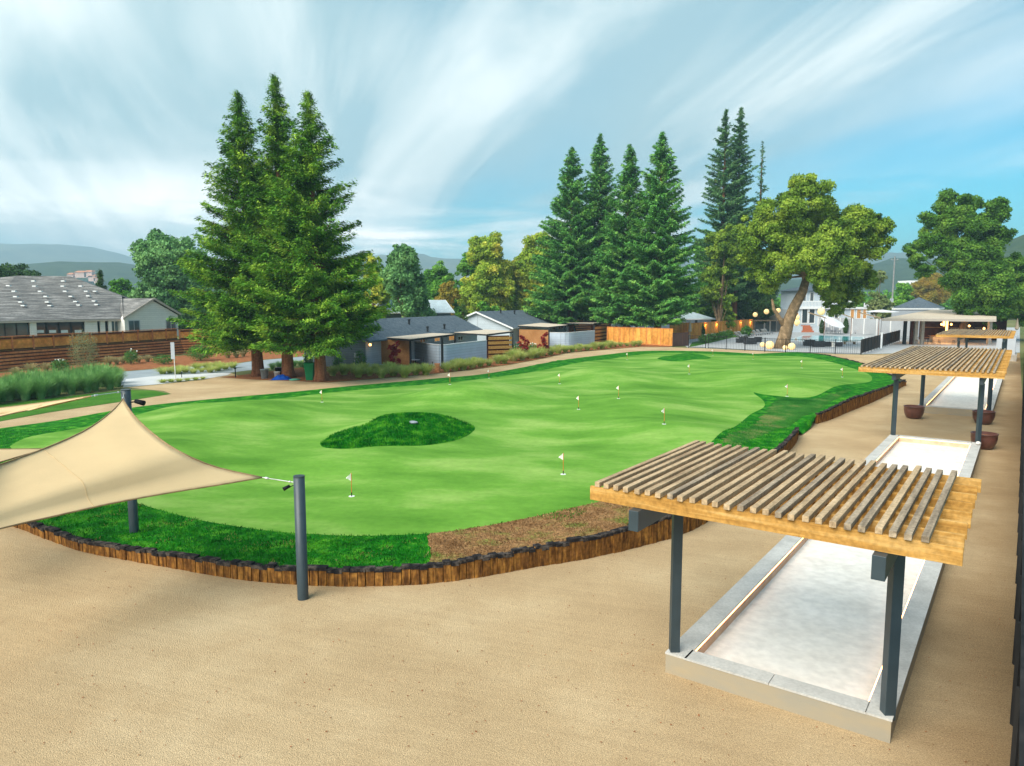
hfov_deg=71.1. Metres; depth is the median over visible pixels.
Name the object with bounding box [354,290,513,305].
woods
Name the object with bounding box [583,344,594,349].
tufted plant
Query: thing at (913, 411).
planter bowl
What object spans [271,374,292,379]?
tarp
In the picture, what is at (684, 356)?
grass mound
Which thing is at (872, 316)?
shade strip
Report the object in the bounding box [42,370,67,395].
tufted plant
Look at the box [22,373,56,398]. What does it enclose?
tufted plant
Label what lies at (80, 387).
tufted plant
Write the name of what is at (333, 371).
tufted plant
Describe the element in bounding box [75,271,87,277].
hillside house
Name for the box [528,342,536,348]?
shrub
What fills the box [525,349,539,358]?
tufted plant
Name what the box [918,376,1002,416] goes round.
bocce court
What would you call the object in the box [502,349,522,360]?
tufted plant
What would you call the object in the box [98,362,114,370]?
tufted plant
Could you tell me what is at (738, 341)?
wicker seat
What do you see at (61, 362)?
shrub
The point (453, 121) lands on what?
sky
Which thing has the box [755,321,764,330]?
window
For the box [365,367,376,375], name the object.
tufted plant
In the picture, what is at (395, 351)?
maple tree
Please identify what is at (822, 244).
oak tree
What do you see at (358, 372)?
tufted plant
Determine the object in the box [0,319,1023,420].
ground
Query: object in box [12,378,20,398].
tufted plant
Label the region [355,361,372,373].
tufted plant
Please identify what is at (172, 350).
street sign
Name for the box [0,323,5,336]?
window
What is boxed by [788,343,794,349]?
globe lamp
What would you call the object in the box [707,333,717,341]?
shrub
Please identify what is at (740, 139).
redwood tree
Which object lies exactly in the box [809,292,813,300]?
window
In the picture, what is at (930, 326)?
pavilion
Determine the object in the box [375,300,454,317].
pale house
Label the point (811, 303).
house
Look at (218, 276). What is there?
redwood tree
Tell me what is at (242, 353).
tufted plant
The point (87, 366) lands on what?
tufted plant
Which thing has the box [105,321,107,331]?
window
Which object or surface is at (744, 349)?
pool fence
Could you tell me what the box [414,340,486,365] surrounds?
privacy wall
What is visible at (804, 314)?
window
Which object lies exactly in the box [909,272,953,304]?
broadleaf tree
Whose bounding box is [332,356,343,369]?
shrub
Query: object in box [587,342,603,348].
tufted plant
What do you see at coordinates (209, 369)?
tufted plant
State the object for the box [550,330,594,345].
privacy wall
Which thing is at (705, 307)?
broadleaf tree
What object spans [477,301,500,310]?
broadleaf tree
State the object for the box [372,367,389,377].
tufted plant
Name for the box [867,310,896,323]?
parasol
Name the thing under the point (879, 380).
rough turf
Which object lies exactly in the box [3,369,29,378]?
tufted plant
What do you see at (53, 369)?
tufted plant
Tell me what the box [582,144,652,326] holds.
redwood tree
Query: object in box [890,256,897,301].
utility pole
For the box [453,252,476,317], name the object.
broadleaf tree
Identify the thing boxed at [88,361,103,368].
tufted plant
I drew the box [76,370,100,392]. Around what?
tufted plant
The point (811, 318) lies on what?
window
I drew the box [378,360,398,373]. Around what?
tufted plant
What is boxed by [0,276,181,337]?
tiled house
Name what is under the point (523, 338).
maple tree
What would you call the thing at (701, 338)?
shrub
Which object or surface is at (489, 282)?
broadleaf tree
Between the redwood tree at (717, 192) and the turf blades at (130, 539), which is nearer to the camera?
the turf blades at (130, 539)
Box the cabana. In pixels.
[754,315,780,330]
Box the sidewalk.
[123,373,229,386]
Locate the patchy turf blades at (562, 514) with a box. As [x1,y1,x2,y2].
[490,507,628,525]
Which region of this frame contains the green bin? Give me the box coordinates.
[303,362,313,379]
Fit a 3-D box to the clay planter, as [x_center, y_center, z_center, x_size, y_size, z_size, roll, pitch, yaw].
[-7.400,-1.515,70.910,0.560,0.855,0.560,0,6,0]
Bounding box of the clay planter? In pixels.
[434,363,439,371]
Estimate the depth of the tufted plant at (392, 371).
66.63 m
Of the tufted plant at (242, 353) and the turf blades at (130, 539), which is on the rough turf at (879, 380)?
the turf blades at (130, 539)
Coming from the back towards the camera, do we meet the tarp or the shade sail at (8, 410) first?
the tarp
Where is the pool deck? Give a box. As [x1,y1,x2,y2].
[686,327,1019,353]
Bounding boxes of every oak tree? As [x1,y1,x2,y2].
[735,173,896,348]
[902,188,1023,341]
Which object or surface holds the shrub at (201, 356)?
on the planting bed at (182, 360)
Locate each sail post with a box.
[120,389,138,532]
[293,474,308,600]
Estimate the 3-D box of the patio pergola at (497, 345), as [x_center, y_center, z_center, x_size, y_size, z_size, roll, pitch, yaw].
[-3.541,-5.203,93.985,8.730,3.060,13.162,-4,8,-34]
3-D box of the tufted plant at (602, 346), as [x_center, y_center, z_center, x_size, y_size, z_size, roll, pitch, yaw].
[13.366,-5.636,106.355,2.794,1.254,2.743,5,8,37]
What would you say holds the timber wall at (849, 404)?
on the gravel yard at (166, 655)
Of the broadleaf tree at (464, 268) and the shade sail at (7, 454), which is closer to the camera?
the shade sail at (7, 454)
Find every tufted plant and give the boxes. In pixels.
[0,372,19,381]
[0,376,18,400]
[0,379,14,401]
[0,381,9,399]
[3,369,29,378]
[8,366,20,373]
[11,374,39,400]
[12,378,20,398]
[15,368,45,378]
[20,362,38,371]
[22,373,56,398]
[23,374,37,397]
[28,367,49,378]
[37,362,50,370]
[42,367,62,373]
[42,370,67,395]
[42,372,61,396]
[59,370,70,392]
[60,373,83,394]
[61,365,76,373]
[67,364,93,375]
[69,368,86,390]
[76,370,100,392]
[80,363,98,373]
[81,366,106,390]
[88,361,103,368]
[90,363,112,386]
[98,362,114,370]
[99,356,114,364]
[100,369,122,389]
[110,366,129,386]
[113,357,120,363]
[135,355,142,362]
[142,354,152,361]
[154,367,171,373]
[167,366,188,373]
[177,365,192,372]
[187,368,198,373]
[189,362,207,368]
[201,361,214,368]
[203,365,215,372]
[210,362,226,370]
[221,362,232,369]
[227,361,238,367]
[238,350,247,356]
[268,363,278,369]
[326,365,340,375]
[331,363,354,374]
[348,366,368,377]
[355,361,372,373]
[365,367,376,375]
[369,363,382,372]
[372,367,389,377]
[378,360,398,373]
[385,363,398,375]
[394,364,415,377]
[406,365,421,374]
[416,362,435,374]
[439,362,452,371]
[444,358,463,370]
[459,358,473,369]
[463,356,481,367]
[477,357,489,366]
[483,359,493,365]
[488,354,502,363]
[498,354,514,363]
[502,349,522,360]
[518,351,527,359]
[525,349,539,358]
[532,348,547,357]
[536,347,552,355]
[547,345,558,354]
[553,344,565,353]
[562,345,571,351]
[567,345,579,351]
[573,344,586,350]
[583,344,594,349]
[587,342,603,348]
[599,342,609,348]
[605,339,619,347]
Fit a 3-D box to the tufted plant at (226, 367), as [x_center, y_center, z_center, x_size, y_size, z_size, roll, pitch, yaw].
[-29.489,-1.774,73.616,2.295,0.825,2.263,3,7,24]
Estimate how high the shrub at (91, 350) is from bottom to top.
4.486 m
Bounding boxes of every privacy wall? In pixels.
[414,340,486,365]
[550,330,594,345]
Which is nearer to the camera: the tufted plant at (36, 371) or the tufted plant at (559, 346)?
the tufted plant at (36, 371)
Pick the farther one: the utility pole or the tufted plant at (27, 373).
the utility pole
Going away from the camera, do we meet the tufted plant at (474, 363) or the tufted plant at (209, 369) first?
the tufted plant at (209, 369)
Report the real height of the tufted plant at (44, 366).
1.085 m
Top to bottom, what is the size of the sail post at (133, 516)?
4.352 m
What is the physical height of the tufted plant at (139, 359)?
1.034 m
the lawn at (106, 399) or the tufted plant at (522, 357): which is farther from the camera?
the tufted plant at (522, 357)
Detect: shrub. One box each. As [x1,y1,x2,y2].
[48,359,70,371]
[66,329,98,367]
[123,348,137,363]
[151,354,173,363]
[183,344,214,360]
[302,352,312,365]
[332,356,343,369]
[353,350,366,364]
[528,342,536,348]
[698,334,711,342]
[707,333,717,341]
[712,333,723,339]
[719,331,729,338]
[723,330,733,336]
[740,325,752,336]
[819,319,824,333]
[843,317,848,333]
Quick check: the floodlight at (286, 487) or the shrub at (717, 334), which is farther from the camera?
the shrub at (717, 334)
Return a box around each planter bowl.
[903,405,924,418]
[970,431,998,449]
[972,410,995,424]
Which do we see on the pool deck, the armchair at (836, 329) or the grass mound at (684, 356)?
the armchair at (836, 329)
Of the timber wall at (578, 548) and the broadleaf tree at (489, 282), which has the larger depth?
the broadleaf tree at (489, 282)
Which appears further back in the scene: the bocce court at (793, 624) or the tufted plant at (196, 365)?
the tufted plant at (196, 365)
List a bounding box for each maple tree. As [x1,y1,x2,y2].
[387,341,400,363]
[517,335,529,351]
[537,332,549,351]
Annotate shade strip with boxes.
[808,312,826,329]
[859,312,880,334]
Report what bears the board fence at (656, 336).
on the mulch bed at (300, 374)
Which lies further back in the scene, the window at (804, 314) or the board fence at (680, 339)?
the window at (804, 314)
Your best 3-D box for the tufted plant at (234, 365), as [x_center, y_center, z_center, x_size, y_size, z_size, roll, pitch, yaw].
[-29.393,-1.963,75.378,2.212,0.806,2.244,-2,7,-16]
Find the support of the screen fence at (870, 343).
on the pool deck
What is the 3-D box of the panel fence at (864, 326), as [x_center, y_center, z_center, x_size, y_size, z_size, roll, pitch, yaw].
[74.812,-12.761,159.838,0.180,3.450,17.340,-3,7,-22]
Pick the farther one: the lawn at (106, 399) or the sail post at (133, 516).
the lawn at (106, 399)
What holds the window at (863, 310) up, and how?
in the house at (811, 303)
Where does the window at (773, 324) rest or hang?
in the cabana
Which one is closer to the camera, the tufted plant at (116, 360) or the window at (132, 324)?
the tufted plant at (116, 360)
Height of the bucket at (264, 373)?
0.860 m
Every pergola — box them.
[381,333,455,364]
[454,329,512,357]
[518,323,568,348]
[564,321,610,342]
[590,440,981,720]
[858,346,1011,442]
[936,329,1015,349]
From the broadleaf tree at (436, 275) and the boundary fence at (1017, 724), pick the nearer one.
the boundary fence at (1017, 724)
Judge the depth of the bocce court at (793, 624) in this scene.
14.62 m
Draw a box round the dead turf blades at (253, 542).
[44,504,428,564]
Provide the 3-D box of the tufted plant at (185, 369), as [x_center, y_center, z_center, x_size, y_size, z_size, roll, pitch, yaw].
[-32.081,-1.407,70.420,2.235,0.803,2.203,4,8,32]
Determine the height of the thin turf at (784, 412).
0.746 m
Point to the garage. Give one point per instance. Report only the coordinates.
(693, 317)
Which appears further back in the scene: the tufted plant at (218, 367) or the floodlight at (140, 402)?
the tufted plant at (218, 367)
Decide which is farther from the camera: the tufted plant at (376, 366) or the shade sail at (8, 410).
the tufted plant at (376, 366)
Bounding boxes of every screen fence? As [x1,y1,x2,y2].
[861,334,880,354]
[882,330,899,346]
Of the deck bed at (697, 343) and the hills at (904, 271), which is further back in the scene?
the hills at (904, 271)
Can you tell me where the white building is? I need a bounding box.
[898,281,914,287]
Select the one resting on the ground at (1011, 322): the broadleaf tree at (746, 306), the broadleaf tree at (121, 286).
the broadleaf tree at (121, 286)
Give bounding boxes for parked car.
[611,323,632,326]
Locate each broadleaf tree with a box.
[0,262,41,276]
[108,278,135,297]
[126,228,211,330]
[363,253,391,317]
[379,243,436,317]
[423,260,460,312]
[433,281,460,315]
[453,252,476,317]
[455,230,516,315]
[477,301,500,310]
[509,231,551,309]
[688,241,716,321]
[695,223,741,327]
[730,269,780,329]
[865,269,894,318]
[893,282,914,305]
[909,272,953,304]
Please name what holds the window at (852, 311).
in the house at (811, 303)
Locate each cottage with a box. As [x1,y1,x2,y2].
[304,315,482,366]
[466,309,575,344]
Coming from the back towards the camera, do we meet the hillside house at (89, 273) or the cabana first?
the hillside house at (89, 273)
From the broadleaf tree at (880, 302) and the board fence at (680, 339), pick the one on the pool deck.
the broadleaf tree at (880, 302)
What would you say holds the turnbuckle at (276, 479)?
attached to the sail post at (300, 536)
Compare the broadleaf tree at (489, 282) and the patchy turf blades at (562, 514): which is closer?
the patchy turf blades at (562, 514)
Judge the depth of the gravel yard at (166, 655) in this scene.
13.74 m
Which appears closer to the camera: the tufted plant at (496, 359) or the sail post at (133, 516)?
the sail post at (133, 516)
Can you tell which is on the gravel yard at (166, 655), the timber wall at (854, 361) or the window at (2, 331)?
the timber wall at (854, 361)
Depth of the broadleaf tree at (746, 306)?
165.51 m
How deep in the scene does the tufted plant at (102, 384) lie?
58.02 m
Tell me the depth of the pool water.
137.34 m
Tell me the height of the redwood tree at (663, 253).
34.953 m
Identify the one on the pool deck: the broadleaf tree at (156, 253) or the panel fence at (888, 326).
the panel fence at (888, 326)
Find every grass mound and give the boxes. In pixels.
[320,414,474,448]
[657,353,710,360]
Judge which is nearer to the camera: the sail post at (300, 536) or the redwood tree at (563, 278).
the sail post at (300, 536)
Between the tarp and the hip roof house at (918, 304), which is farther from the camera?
the hip roof house at (918, 304)
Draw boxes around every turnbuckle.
[92,391,120,396]
[262,477,292,482]
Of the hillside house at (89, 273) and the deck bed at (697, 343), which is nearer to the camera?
the deck bed at (697, 343)
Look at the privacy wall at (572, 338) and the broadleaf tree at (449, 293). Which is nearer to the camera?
the privacy wall at (572, 338)
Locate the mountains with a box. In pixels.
[0,243,941,283]
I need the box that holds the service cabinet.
[996,337,1016,360]
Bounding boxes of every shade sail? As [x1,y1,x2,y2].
[0,395,91,416]
[0,399,261,528]
[0,448,41,462]
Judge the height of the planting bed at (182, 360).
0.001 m
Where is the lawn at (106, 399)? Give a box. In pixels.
[0,390,167,420]
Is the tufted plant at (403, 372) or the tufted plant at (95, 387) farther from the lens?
the tufted plant at (403, 372)
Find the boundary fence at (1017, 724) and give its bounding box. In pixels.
[1010,372,1023,765]
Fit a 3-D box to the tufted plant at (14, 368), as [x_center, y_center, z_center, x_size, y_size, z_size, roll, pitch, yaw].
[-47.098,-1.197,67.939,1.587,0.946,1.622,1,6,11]
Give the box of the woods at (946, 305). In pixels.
[728,290,1018,313]
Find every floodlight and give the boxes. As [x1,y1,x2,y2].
[131,399,145,405]
[282,485,293,490]
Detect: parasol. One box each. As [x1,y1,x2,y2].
[821,316,844,327]
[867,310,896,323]
[1015,318,1018,335]
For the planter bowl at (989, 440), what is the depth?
33.20 m
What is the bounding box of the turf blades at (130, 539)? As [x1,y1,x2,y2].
[0,420,801,567]
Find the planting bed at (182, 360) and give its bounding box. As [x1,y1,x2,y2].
[0,350,303,377]
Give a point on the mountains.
(13, 254)
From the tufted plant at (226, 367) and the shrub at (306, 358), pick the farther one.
the tufted plant at (226, 367)
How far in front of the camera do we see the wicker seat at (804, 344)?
113.58 m
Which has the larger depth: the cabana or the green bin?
the cabana
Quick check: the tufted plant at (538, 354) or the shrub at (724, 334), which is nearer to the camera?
the tufted plant at (538, 354)
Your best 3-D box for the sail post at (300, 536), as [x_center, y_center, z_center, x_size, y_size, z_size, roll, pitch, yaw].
[-4.830,3.694,16.428,0.255,3.207,0.255,0,6,0]
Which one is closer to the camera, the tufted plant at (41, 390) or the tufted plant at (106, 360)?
the tufted plant at (41, 390)
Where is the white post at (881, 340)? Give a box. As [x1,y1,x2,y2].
[880,333,882,347]
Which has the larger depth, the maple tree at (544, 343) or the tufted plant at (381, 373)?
the maple tree at (544, 343)
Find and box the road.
[75,357,303,389]
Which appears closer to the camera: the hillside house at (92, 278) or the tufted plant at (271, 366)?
the tufted plant at (271, 366)
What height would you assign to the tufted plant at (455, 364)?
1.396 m
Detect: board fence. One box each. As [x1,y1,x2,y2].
[607,327,672,345]
[669,322,688,332]
[672,332,688,346]
[689,319,752,338]
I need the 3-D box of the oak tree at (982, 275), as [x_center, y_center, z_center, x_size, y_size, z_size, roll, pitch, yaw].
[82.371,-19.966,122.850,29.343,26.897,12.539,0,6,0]
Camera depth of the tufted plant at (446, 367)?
70.64 m
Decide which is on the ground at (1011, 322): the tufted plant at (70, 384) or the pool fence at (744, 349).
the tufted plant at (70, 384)
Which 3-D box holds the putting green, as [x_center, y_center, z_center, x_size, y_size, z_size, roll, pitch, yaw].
[7.777,-0.510,58.810,35.652,1.460,81.295,5,8,36]
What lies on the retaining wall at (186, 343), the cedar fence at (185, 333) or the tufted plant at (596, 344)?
the cedar fence at (185, 333)
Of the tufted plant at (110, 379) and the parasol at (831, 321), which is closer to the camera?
the tufted plant at (110, 379)
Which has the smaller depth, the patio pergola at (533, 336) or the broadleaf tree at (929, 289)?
the patio pergola at (533, 336)
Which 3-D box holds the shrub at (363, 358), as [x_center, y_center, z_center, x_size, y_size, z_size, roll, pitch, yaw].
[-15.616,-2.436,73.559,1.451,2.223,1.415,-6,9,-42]
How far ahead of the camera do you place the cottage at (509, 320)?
116.25 m
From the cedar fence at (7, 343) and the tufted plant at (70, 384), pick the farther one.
the cedar fence at (7, 343)
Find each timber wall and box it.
[13,427,798,586]
[800,352,906,385]
[815,379,905,423]
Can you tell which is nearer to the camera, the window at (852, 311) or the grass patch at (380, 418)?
the grass patch at (380, 418)
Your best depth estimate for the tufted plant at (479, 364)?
76.38 m
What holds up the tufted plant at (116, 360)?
on the planting bed at (182, 360)
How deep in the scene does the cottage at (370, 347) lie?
86.53 m
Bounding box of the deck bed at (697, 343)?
[689,333,753,346]
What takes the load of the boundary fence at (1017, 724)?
on the ground at (1011, 322)
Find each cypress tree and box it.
[95,269,107,289]
[456,304,469,322]
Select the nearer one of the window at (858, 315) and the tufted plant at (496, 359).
the tufted plant at (496, 359)
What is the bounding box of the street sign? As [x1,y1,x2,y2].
[170,342,175,377]
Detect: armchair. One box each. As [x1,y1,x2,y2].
[825,327,832,333]
[833,327,840,332]
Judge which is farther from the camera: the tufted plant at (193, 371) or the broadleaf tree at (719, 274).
the broadleaf tree at (719, 274)
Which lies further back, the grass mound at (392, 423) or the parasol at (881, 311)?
the parasol at (881, 311)
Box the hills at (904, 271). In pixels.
[11,258,943,297]
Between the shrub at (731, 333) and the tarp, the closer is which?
the tarp
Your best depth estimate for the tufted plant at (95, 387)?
55.66 m
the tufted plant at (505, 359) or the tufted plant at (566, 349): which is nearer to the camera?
the tufted plant at (505, 359)
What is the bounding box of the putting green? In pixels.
[10,353,871,535]
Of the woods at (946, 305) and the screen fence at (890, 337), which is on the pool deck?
the screen fence at (890, 337)
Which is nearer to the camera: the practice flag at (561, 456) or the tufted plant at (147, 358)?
the practice flag at (561, 456)
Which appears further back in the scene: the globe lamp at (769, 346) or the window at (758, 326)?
the window at (758, 326)
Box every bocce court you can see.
[665,435,980,742]
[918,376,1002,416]
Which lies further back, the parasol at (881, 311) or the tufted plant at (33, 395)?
the parasol at (881, 311)
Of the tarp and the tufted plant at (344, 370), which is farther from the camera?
the tufted plant at (344, 370)
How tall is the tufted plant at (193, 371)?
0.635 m
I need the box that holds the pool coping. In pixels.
[791,335,867,342]
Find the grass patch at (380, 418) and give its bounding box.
[320,411,474,448]
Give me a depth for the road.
71.38 m
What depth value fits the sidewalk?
64.70 m
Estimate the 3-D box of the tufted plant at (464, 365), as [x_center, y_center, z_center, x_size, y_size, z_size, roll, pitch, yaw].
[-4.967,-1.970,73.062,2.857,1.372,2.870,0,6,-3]
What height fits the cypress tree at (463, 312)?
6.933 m
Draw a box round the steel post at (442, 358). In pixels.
[441,337,443,368]
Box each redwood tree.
[166,89,310,376]
[219,73,338,377]
[232,90,399,381]
[522,147,611,331]
[573,133,620,325]
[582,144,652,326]
[606,131,708,327]
[688,109,751,316]
[703,107,758,318]
[751,141,772,269]
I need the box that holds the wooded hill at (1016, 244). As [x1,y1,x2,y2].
[940,235,1023,288]
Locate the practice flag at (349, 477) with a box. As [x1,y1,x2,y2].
[346,474,353,496]
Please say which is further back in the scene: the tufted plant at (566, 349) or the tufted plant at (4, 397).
the tufted plant at (566, 349)
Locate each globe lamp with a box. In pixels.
[765,341,773,348]
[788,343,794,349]
[817,304,824,314]
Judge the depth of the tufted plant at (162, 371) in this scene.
68.70 m
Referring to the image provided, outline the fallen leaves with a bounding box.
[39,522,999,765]
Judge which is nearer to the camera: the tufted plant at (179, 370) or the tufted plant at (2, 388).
the tufted plant at (2, 388)
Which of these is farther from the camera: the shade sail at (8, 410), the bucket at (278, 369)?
the bucket at (278, 369)
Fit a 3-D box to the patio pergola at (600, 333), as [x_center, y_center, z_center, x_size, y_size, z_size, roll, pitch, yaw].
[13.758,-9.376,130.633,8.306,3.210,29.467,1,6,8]
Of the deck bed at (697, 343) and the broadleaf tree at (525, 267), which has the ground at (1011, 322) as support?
the broadleaf tree at (525, 267)
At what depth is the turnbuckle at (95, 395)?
19.09 m
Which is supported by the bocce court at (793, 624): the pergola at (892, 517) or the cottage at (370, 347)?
the pergola at (892, 517)
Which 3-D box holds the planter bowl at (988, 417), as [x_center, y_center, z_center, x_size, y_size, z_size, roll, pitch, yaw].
[26.604,1.948,40.450,1.130,0.740,1.130,0,6,0]
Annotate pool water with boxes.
[793,335,864,341]
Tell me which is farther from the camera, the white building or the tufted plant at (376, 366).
the white building
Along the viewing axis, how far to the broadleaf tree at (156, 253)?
114.11 m
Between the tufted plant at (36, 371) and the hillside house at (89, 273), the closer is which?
the tufted plant at (36, 371)
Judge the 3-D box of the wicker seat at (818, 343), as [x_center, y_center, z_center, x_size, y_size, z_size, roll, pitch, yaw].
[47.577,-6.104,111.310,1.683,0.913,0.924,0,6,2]
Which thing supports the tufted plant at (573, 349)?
on the mulch bed at (300, 374)
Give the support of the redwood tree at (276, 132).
on the mulch bed at (300, 374)
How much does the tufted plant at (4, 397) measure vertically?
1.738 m
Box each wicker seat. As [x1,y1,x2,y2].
[736,337,747,342]
[743,338,756,343]
[803,340,814,345]
[812,341,824,346]
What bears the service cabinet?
on the gravel yard at (166, 655)
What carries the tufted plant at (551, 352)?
on the mulch bed at (300, 374)
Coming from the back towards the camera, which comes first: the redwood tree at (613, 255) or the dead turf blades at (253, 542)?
the redwood tree at (613, 255)
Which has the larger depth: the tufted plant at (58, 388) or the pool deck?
the pool deck
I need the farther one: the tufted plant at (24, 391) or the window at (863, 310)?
the window at (863, 310)
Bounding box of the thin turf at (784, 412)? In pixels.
[722,389,851,445]
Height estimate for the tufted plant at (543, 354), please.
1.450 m
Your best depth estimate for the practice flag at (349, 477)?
23.92 m
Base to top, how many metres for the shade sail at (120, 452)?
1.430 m
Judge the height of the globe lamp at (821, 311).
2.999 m
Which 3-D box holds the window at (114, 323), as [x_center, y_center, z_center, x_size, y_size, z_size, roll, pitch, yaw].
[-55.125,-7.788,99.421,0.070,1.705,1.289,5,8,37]
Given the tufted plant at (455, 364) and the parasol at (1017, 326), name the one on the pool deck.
the parasol at (1017, 326)
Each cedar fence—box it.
[0,328,177,350]
[179,329,207,338]
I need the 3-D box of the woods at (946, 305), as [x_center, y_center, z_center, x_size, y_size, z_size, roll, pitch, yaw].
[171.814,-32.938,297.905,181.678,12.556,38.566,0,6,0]
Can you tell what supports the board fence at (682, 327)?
on the pool deck
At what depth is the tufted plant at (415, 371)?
67.66 m
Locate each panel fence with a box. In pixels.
[817,317,880,334]
[880,321,909,335]
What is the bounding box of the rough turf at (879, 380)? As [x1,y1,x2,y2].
[0,351,899,567]
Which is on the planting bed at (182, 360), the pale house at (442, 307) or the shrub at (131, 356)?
the shrub at (131, 356)
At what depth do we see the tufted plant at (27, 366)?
69.13 m
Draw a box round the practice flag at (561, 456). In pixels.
[559,453,565,474]
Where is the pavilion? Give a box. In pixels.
[881,310,1006,343]
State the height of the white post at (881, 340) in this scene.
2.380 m
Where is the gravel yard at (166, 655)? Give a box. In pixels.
[0,347,1021,765]
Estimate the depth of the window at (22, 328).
90.61 m
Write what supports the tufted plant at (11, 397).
on the ground at (1011, 322)
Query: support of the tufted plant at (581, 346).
on the mulch bed at (300, 374)
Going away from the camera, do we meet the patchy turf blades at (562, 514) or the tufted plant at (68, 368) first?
the patchy turf blades at (562, 514)
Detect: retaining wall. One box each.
[0,339,185,371]
[180,338,263,353]
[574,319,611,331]
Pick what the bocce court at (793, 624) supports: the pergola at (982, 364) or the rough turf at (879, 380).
the pergola at (982, 364)
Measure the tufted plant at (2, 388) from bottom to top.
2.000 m
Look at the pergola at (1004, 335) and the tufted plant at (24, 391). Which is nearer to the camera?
the tufted plant at (24, 391)
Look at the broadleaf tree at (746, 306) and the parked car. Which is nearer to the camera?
the parked car
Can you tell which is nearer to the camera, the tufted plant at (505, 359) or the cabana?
the tufted plant at (505, 359)
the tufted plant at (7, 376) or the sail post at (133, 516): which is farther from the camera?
the tufted plant at (7, 376)
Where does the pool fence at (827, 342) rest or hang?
on the gravel yard at (166, 655)
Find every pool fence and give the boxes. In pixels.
[688,335,705,347]
[708,335,785,351]
[785,339,861,354]
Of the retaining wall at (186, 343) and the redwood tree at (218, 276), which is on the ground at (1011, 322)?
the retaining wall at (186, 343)
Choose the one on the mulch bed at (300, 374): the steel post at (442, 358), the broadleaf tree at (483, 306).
the steel post at (442, 358)
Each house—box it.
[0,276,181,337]
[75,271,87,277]
[84,270,94,276]
[88,274,96,281]
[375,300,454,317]
[774,286,891,331]
[891,297,944,335]
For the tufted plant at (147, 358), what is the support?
on the planting bed at (182, 360)
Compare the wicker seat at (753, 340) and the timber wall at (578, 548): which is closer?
the timber wall at (578, 548)
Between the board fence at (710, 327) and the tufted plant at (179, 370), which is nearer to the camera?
the tufted plant at (179, 370)
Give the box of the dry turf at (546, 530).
[427,501,633,561]
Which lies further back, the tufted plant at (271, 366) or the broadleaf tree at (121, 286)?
the broadleaf tree at (121, 286)
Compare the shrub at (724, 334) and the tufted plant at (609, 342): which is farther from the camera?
the shrub at (724, 334)
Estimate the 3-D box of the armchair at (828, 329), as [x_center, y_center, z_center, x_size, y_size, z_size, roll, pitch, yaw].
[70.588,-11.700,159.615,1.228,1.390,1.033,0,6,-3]
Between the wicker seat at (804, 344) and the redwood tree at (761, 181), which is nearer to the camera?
the wicker seat at (804, 344)
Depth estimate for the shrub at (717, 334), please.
130.80 m
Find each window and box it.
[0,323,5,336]
[4,323,16,336]
[16,323,28,336]
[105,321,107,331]
[111,321,117,330]
[128,320,139,330]
[165,319,175,329]
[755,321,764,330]
[764,321,769,330]
[770,321,776,330]
[801,309,807,323]
[808,309,815,323]
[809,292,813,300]
[850,309,854,317]
[856,309,861,317]
[862,309,866,318]
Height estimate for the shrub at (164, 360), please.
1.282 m
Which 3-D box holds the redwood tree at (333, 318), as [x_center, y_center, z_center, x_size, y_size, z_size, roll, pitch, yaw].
[-16.824,-12.308,61.261,13.949,24.675,13.108,0,6,0]
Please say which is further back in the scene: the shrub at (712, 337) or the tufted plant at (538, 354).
the shrub at (712, 337)
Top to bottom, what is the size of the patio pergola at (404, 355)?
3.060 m
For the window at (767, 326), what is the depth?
171.53 m
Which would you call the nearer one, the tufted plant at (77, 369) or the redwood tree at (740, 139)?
the tufted plant at (77, 369)
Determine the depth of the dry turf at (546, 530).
19.88 m
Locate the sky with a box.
[0,0,1023,262]
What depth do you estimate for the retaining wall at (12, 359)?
80.52 m
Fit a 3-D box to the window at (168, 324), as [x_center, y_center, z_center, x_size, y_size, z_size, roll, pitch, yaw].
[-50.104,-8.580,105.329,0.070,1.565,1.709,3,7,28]
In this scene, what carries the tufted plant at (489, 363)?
on the mulch bed at (300, 374)
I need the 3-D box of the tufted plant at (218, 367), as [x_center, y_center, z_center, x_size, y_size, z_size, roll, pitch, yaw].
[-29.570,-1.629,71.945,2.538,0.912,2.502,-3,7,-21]
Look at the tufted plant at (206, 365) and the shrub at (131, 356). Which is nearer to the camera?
the tufted plant at (206, 365)
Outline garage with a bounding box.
[633,312,715,327]
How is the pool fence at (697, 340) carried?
on the gravel yard at (166, 655)
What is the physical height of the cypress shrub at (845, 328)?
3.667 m
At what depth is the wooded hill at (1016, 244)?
598.44 m
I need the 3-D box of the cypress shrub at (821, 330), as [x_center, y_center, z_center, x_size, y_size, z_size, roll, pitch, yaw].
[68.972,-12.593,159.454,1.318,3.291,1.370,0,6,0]
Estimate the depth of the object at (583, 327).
153.91 m
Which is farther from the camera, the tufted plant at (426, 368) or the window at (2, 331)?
the window at (2, 331)
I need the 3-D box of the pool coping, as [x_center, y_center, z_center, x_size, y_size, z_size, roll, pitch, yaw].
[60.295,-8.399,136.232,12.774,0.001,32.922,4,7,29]
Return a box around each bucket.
[260,369,268,378]
[275,367,281,373]
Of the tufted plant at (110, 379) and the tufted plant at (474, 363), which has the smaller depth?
the tufted plant at (110, 379)
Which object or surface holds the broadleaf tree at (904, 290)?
on the ground at (1011, 322)
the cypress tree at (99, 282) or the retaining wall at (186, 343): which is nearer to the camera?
the retaining wall at (186, 343)
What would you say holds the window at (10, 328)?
in the tiled house at (42, 305)
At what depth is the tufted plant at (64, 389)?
54.66 m
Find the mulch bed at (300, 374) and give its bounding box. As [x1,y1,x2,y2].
[225,344,669,381]
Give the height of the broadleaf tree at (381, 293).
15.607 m

